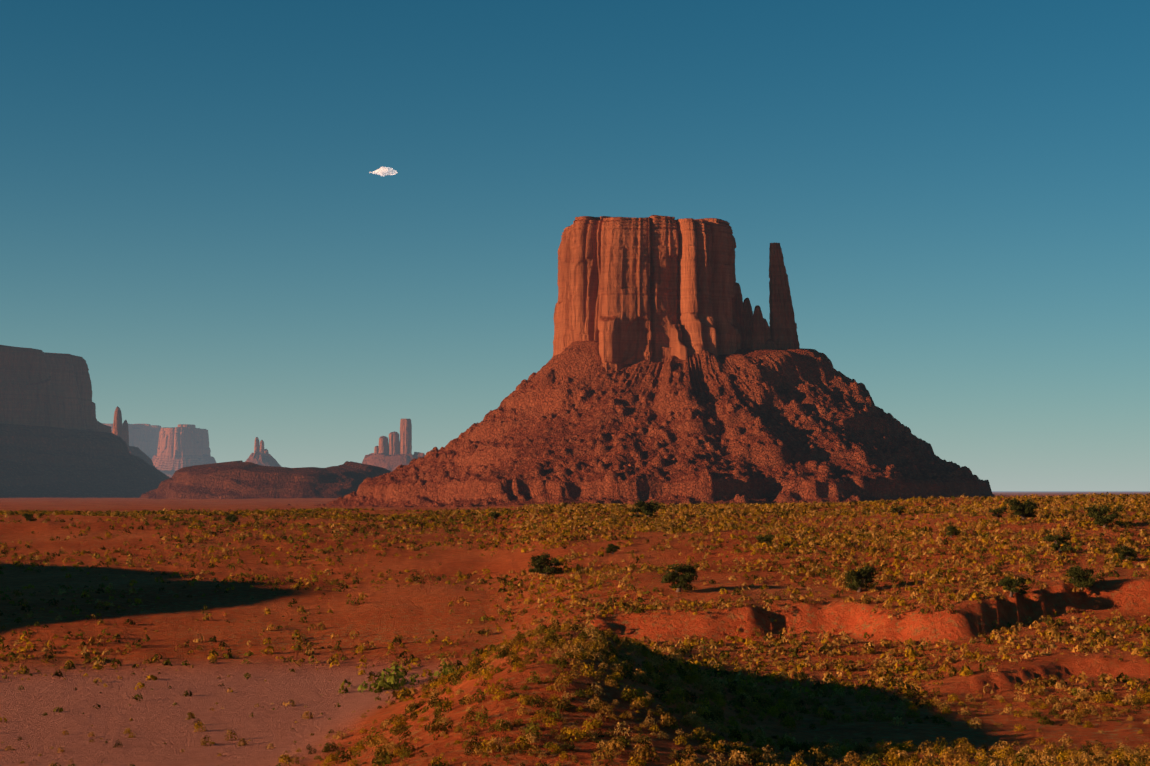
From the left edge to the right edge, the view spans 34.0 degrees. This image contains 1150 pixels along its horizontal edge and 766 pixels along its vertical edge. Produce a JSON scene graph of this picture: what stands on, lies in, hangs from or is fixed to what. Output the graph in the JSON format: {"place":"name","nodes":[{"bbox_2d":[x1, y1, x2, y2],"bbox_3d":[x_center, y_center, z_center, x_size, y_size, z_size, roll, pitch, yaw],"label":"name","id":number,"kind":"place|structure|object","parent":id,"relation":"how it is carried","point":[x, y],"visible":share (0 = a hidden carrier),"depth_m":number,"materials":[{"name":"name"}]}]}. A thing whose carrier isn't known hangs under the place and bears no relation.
{"place":"outdoors","nodes":[
{"label":"outdoors","id":0,"kind":"place"},
{"bbox_2d":[369,167,397,175],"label":"cloud","id":1,"kind":"structure","parent":0,"point":[382,171],"depth_m":9026.87,"materials":[{"name":"white"}]},
{"bbox_2d":[0,491,1149,765],"bbox_3d":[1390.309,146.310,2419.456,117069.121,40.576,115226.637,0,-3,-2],"label":"desert ground","id":2,"kind":"structure","parent":0,"point":[158,721],"depth_m":297.93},
{"bbox_2d":[22,513,35,521],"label":"bush","id":3,"kind":"object","parent":2,"relation":"on","point":[27,516],"visible":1,"depth_m":529.85,"materials":[{"name":"green plant"}]},
{"bbox_2d":[0,345,170,497],"bbox_3d":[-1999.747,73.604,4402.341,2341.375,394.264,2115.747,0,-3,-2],"label":"mesa","id":4,"kind":"structure","parent":2,"relation":"on","point":[58,439],"depth_m":4568.29,"materials":[{"name":"brown stone"}]},
{"bbox_2d":[102,423,160,459],"bbox_3d":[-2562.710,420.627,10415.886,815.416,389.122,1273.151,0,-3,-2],"label":"distant mesa","id":5,"kind":"structure","parent":2,"relation":"on","point":[144,438],"depth_m":10166.97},
{"bbox_2d":[111,406,163,473],"bbox_3d":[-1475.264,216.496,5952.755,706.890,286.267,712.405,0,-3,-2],"label":"rock spire","id":6,"kind":"structure","parent":2,"relation":"on","point":[120,430],"depth_m":5940.19,"materials":[{"name":"brown stone"}]},
{"bbox_2d":[152,424,215,476],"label":"butte","id":7,"kind":"object","parent":2,"relation":"on","point":[180,446],"visible":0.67,"depth_m":9258.09,"materials":[{"name":"brown stone"}]},
{"bbox_2d":[225,514,237,522],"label":"bush","id":8,"kind":"object","parent":2,"relation":"on","point":[231,518],"visible":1,"depth_m":541.16,"materials":[{"name":"green plant"}]},
{"bbox_2d":[245,437,281,466],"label":"rock spire","id":9,"kind":"structure","parent":2,"relation":"on","point":[261,455],"depth_m":7928.56,"materials":[{"name":"brown stone"}]},
{"bbox_2d":[140,460,390,498],"bbox_3d":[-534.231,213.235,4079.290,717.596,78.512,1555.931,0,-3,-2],"label":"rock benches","id":10,"kind":"object","parent":2,"relation":"on","point":[241,479],"visible":0.58,"depth_m":3400.16,"materials":[{"name":"stone"}]},
{"bbox_2d":[362,419,424,471],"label":"rock spires","id":11,"kind":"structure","parent":2,"relation":"on","point":[395,453],"depth_m":6939.03,"materials":[{"name":"brown stone"}]},
{"bbox_2d":[489,511,500,519],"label":"bush","id":12,"kind":"object","parent":2,"relation":"on","point":[495,515],"visible":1,"depth_m":561.07,"materials":[{"name":"green plant"}]},
{"bbox_2d":[527,552,562,575],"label":"juniper tree","id":13,"kind":"object","parent":2,"relation":"on","point":[539,566],"visible":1,"depth_m":371.69,"materials":[{"name":"green plant"}]},
{"bbox_2d":[0,492,1149,721],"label":"shrubs","id":14,"kind":"object","parent":2,"relation":"on","point":[1138,504],"visible":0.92,"depth_m":362.37,"materials":[{"name":"green plant"}]},
{"bbox_2d":[0,619,1149,765],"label":"shrubs","id":15,"kind":"object","parent":2,"relation":"on","point":[714,690],"visible":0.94,"depth_m":169.32,"materials":[{"name":"green plant"}]},
{"bbox_2d":[605,543,619,553],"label":"bush","id":16,"kind":"object","parent":2,"relation":"on","point":[612,548],"visible":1,"depth_m":398.33,"materials":[{"name":"green plant"}]},
{"bbox_2d":[629,500,664,517],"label":"juniper tree","id":17,"kind":"object","parent":2,"relation":"on","point":[647,509],"visible":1,"depth_m":525.24,"materials":[{"name":"green plant"}]},
{"bbox_2d":[659,563,698,591],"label":"juniper tree","id":18,"kind":"object","parent":2,"relation":"on","point":[682,580],"visible":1,"depth_m":320.52,"materials":[{"name":"green plant"}]},
{"bbox_2d":[754,535,774,542],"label":"bush","id":19,"kind":"object","parent":2,"relation":"on","point":[766,538],"visible":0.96,"depth_m":401.12,"materials":[{"name":"green plant"}]},
{"bbox_2d":[844,566,876,591],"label":"juniper tree","id":20,"kind":"object","parent":2,"relation":"on","point":[858,581],"visible":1,"depth_m":318.08,"materials":[{"name":"green plant"}]},
{"bbox_2d":[890,506,906,515],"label":"bush","id":21,"kind":"object","parent":2,"relation":"on","point":[899,509],"visible":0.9,"depth_m":500.34,"materials":[{"name":"green plant"}]},
{"bbox_2d":[946,525,959,537],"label":"bush","id":22,"kind":"object","parent":2,"relation":"on","point":[952,530],"visible":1,"depth_m":386.32,"materials":[{"name":"green plant"}]},
{"bbox_2d":[988,506,1007,518],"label":"bush","id":23,"kind":"object","parent":2,"relation":"on","point":[995,511],"visible":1,"depth_m":435.03,"materials":[{"name":"green plant"}]},
{"bbox_2d":[998,576,1031,597],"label":"juniper tree","id":24,"kind":"object","parent":2,"relation":"on","point":[1006,582],"visible":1,"depth_m":298.76,"materials":[{"name":"green plant"}]},
{"bbox_2d":[1008,498,1038,520],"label":"juniper tree","id":25,"kind":"object","parent":2,"relation":"on","point":[1027,508],"visible":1,"depth_m":416.04,"materials":[{"name":"green plant"}]},
{"bbox_2d":[1044,535,1072,552],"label":"juniper tree","id":26,"kind":"object","parent":2,"relation":"on","point":[1057,540],"visible":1,"depth_m":347.67,"materials":[{"name":"green plant"}]},
{"bbox_2d":[1062,565,1098,589],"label":"juniper tree","id":27,"kind":"object","parent":2,"relation":"on","point":[1077,575],"visible":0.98,"depth_m":306.16,"materials":[{"name":"green plant"}]},
{"bbox_2d":[1084,504,1124,527],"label":"juniper tree","id":28,"kind":"object","parent":2,"relation":"on","point":[1098,517],"visible":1,"depth_m":381.03,"materials":[{"name":"green plant"}]},
{"bbox_2d":[1112,544,1136,560],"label":"bush","id":29,"kind":"object","parent":2,"relation":"on","point":[1128,552],"visible":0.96,"depth_m":333.29,"materials":[{"name":"green plant"}]},
{"bbox_2d":[0,0,1149,490],"label":"sky","id":30,"kind":"structure","parent":0,"point":[954,195],"materials":[{"name":"blue"}]}
]}

